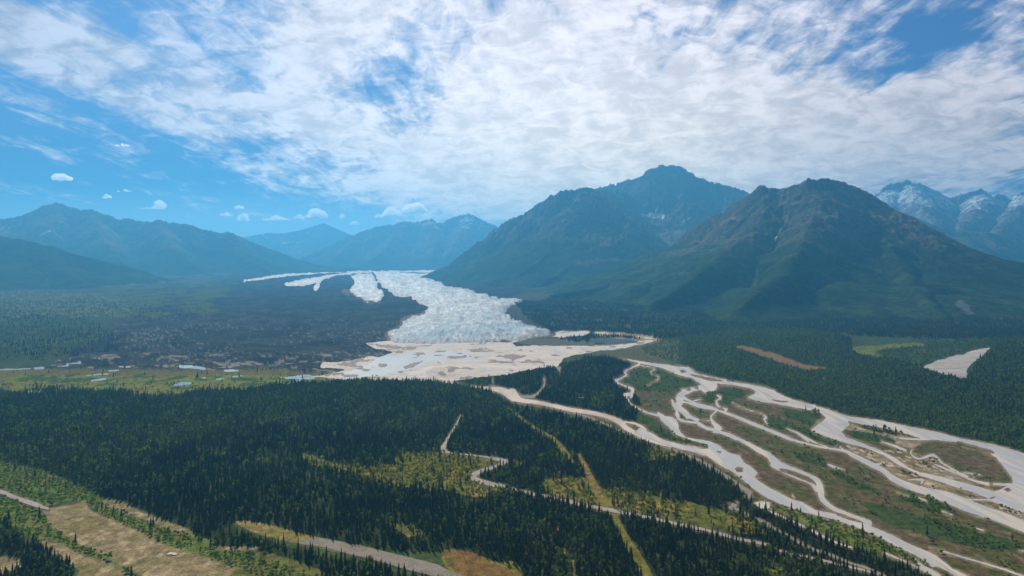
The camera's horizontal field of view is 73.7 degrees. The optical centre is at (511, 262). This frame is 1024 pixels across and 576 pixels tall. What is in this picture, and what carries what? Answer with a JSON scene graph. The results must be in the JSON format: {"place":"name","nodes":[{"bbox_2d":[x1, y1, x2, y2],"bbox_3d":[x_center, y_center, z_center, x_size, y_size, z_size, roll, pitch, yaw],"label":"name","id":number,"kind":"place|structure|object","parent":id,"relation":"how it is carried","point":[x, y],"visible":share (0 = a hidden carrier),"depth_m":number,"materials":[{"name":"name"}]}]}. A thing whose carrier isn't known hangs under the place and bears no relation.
{"place":"outdoors","nodes":[
{"label":"outdoors","id":0,"kind":"place"},
{"bbox_2d":[0,368,29,369],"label":"pond","id":1,"kind":"structure","parent":0,"point":[15,369],"depth_m":1908.73,"materials":[{"name":"liquid"}]},
{"bbox_2d":[0,236,182,290],"bbox_3d":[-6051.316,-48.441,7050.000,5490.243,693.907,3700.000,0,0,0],"label":"mountain","id":2,"kind":"structure","parent":0,"point":[25,264],"depth_m":6666.41,"materials":[{"name":"blue stone"}]},
{"bbox_2d":[91,378,105,381],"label":"pond","id":3,"kind":"structure","parent":0,"point":[100,379],"depth_m":1741.83,"materials":[{"name":"liquid"}]},
{"bbox_2d":[0,202,352,274],"bbox_3d":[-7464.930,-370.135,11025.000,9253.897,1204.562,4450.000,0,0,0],"label":"mountain","id":4,"kind":"structure","parent":0,"point":[161,247],"depth_m":10509.32,"materials":[{"name":"blue stone"}]},
{"bbox_2d":[173,382,191,385],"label":"pond","id":5,"kind":"structure","parent":0,"point":[183,383],"depth_m":1680.29,"materials":[{"name":"blue liquid"}]},
{"bbox_2d":[179,365,205,369],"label":"pond","id":6,"kind":"structure","parent":0,"point":[192,367],"depth_m":1942.05,"materials":[{"name":"blue liquid"}]},
{"bbox_2d":[224,369,238,371],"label":"pond","id":7,"kind":"structure","parent":0,"point":[231,370],"depth_m":1885.02,"materials":[{"name":"liquid"}]},
{"bbox_2d":[242,223,350,258],"bbox_3d":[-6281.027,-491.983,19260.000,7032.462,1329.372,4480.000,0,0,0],"label":"mountain","id":8,"kind":"structure","parent":0,"point":[302,243],"depth_m":19573.95,"materials":[{"name":"blue stone"}]},
{"bbox_2d":[285,375,314,379],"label":"pond","id":9,"kind":"structure","parent":0,"point":[296,377],"depth_m":1777.18,"materials":[{"name":"blue liquid"}]},
{"bbox_2d":[243,271,379,302],"bbox_3d":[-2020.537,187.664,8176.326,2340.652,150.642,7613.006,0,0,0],"label":"ice field","id":10,"kind":"structure","parent":0,"point":[309,281],"depth_m":7891.95,"materials":[{"name":"white ice"}]},
{"bbox_2d":[350,273,383,301],"bbox_3d":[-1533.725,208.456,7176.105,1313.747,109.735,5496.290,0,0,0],"label":"ice field","id":11,"kind":"structure","parent":0,"point":[364,287],"depth_m":6008.16,"materials":[{"name":"white ice"}]},
{"bbox_2d":[298,213,498,267],"bbox_3d":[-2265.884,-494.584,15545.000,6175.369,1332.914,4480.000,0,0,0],"label":"mountain","id":12,"kind":"structure","parent":0,"point":[429,243],"depth_m":15210.22,"materials":[{"name":"blue stone"}]},
{"bbox_2d":[0,417,878,575],"bbox_3d":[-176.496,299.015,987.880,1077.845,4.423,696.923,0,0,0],"label":"track","id":13,"kind":"structure","parent":0,"point":[474,475],"depth_m":855.75,"materials":[{"name":"grey gravel"}]},
{"bbox_2d":[341,344,617,380],"bbox_3d":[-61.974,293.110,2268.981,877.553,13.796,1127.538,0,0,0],"label":"meltwater pool","id":14,"kind":"structure","parent":0,"point":[399,362],"depth_m":2063.43,"materials":[{"name":"liquid"}]},
{"bbox_2d":[0,268,1023,575],"bbox_3d":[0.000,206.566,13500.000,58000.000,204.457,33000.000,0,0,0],"label":"ground","id":15,"kind":"structure","parent":0,"point":[250,330],"depth_m":1148.07,"materials":[{"name":"green plant"}]},
{"bbox_2d":[12,527,19,536],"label":"birch tree","id":16,"kind":"object","parent":15,"relation":"on","point":[14,530],"visible":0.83,"depth_m":739.66,"materials":[{"name":"green plant"}]},
{"bbox_2d":[358,558,363,566],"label":"birch tree","id":17,"kind":"object","parent":15,"relation":"on","point":[360,561],"visible":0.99,"depth_m":670.26,"materials":[{"name":"green plant"}]},
{"bbox_2d":[367,555,374,562],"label":"birch tree","id":18,"kind":"object","parent":15,"relation":"on","point":[370,558],"visible":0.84,"depth_m":671.06,"materials":[{"name":"green plant"}]},
{"bbox_2d":[297,538,462,575],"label":"gravel road","id":19,"kind":"structure","parent":15,"relation":"on","point":[424,567],"depth_m":695.41,"materials":[{"name":"grey gravel"}]},
{"bbox_2d":[364,270,550,343],"bbox_3d":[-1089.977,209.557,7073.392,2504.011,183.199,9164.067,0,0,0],"label":"glacier","id":20,"kind":"object","parent":15,"relation":"on","point":[455,314],"visible":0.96,"depth_m":3423.57,"materials":[{"name":"white ice"}]},
{"bbox_2d":[280,331,652,381],"bbox_3d":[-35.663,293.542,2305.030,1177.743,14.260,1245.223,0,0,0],"label":"outwash plain","id":21,"kind":"structure","parent":15,"relation":"on","point":[545,353],"depth_m":2129.26,"materials":[{"name":"beige gravel"}]},
{"bbox_2d":[303,331,644,378],"bbox_3d":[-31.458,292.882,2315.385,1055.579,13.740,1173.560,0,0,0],"label":"mud flat","id":22,"kind":"structure","parent":15,"relation":"on","point":[451,369],"depth_m":2083.07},
{"bbox_2d":[0,298,1023,575],"bbox_3d":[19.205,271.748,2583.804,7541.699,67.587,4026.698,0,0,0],"label":"spruce forest","id":23,"kind":"object","parent":15,"relation":"on","point":[624,318],"visible":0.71,"depth_m":1116.40,"materials":[{"name":"green plant"}]},
{"bbox_2d":[0,319,1023,575],"bbox_3d":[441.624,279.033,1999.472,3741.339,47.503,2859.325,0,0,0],"label":"birch woodland","id":24,"kind":"object","parent":15,"relation":"on","point":[890,389],"visible":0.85,"depth_m":1261.21,"materials":[{"name":"green plant"}]},
{"bbox_2d":[511,547,515,561],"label":"spruce tree","id":25,"kind":"object","parent":15,"relation":"on","point":[513,556],"visible":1,"depth_m":681.16,"materials":[{"name":"green plant"}]},
{"bbox_2d":[401,376,703,454],"bbox_3d":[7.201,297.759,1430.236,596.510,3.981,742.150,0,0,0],"label":"creek","id":26,"kind":"structure","parent":15,"relation":"on","point":[511,394],"depth_m":1391.04,"materials":[{"name":"grey liquid"}]},
{"bbox_2d":[571,538,577,546],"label":"birch tree","id":27,"kind":"object","parent":15,"relation":"on","point":[575,542],"visible":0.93,"depth_m":711.62,"materials":[{"name":"green plant"}]},
{"bbox_2d":[710,529,713,543],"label":"spruce tree","id":28,"kind":"object","parent":15,"relation":"on","point":[712,536],"visible":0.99,"depth_m":729.85,"materials":[{"name":"green plant"}]},
{"bbox_2d":[781,558,788,566],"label":"birch tree","id":29,"kind":"object","parent":15,"relation":"on","point":[784,561],"visible":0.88,"depth_m":665.43,"materials":[{"name":"green plant"}]},
{"bbox_2d":[803,533,807,547],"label":"spruce tree","id":30,"kind":"object","parent":15,"relation":"on","point":[805,543],"visible":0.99,"depth_m":717.36,"materials":[{"name":"green plant"}]},
{"bbox_2d":[815,555,820,565],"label":"birch tree","id":31,"kind":"object","parent":15,"relation":"on","point":[818,558],"visible":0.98,"depth_m":670.75,"materials":[{"name":"green plant"}]},
{"bbox_2d":[867,553,870,566],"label":"spruce tree","id":32,"kind":"object","parent":15,"relation":"on","point":[868,560],"visible":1,"depth_m":672.16,"materials":[{"name":"green plant"}]},
{"bbox_2d":[883,548,886,561],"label":"spruce tree","id":33,"kind":"object","parent":15,"relation":"on","point":[884,556],"visible":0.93,"depth_m":679.89,"materials":[{"name":"green plant"}]},
{"bbox_2d":[0,0,1023,236],"label":"sky","id":34,"kind":"structure","parent":0,"point":[243,118],"materials":[{"name":"blue"}]},
{"bbox_2d":[401,187,670,287],"bbox_3d":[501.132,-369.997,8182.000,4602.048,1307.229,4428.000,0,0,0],"label":"mountain","id":35,"kind":"structure","parent":0,"point":[562,236],"depth_m":7396.85,"materials":[{"name":"blue stone"}]},
{"bbox_2d":[591,339,637,342],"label":"lake","id":36,"kind":"structure","parent":0,"point":[614,341],"depth_m":2584.73,"materials":[{"name":"liquid"}]},
{"bbox_2d":[593,164,749,245],"bbox_3d":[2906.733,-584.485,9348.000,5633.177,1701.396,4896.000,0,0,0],"label":"mountain","id":37,"kind":"structure","parent":0,"point":[677,202],"depth_m":9521.01,"materials":[{"name":"blue stone"}]},
{"bbox_2d":[512,360,885,575],"bbox_3d":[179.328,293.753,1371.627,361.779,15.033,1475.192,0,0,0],"label":"road","id":38,"kind":"structure","parent":0,"point":[734,504],"depth_m":916.41,"materials":[{"name":"grey gravel"}]},
{"bbox_2d":[539,178,1023,323],"bbox_3d":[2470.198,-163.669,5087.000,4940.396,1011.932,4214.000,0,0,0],"label":"mountain","id":39,"kind":"structure","parent":0,"point":[808,247],"depth_m":4399.16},
{"bbox_2d":[614,359,1023,575],"bbox_3d":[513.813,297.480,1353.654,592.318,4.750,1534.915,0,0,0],"label":"river","id":40,"kind":"structure","parent":0,"point":[833,425],"depth_m":1027.73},
{"bbox_2d":[874,179,1023,243],"bbox_3d":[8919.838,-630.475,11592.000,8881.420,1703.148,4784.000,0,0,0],"label":"mountain","id":41,"kind":"structure","parent":0,"point":[980,210],"depth_m":11379.31,"materials":[{"name":"stone"}]},
{"bbox_2d":[924,348,989,377],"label":"river bed","id":42,"kind":"object","parent":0,"point":[957,365],"visible":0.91,"depth_m":2012.69,"materials":[{"name":"grey gravel"}]},
{"bbox_2d":[916,218,1023,262],"bbox_3d":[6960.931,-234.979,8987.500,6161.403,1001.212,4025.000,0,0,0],"label":"mountain","id":43,"kind":"structure","parent":0,"point":[999,246],"depth_m":9235.17,"materials":[{"name":"blue stone"}]}
]}

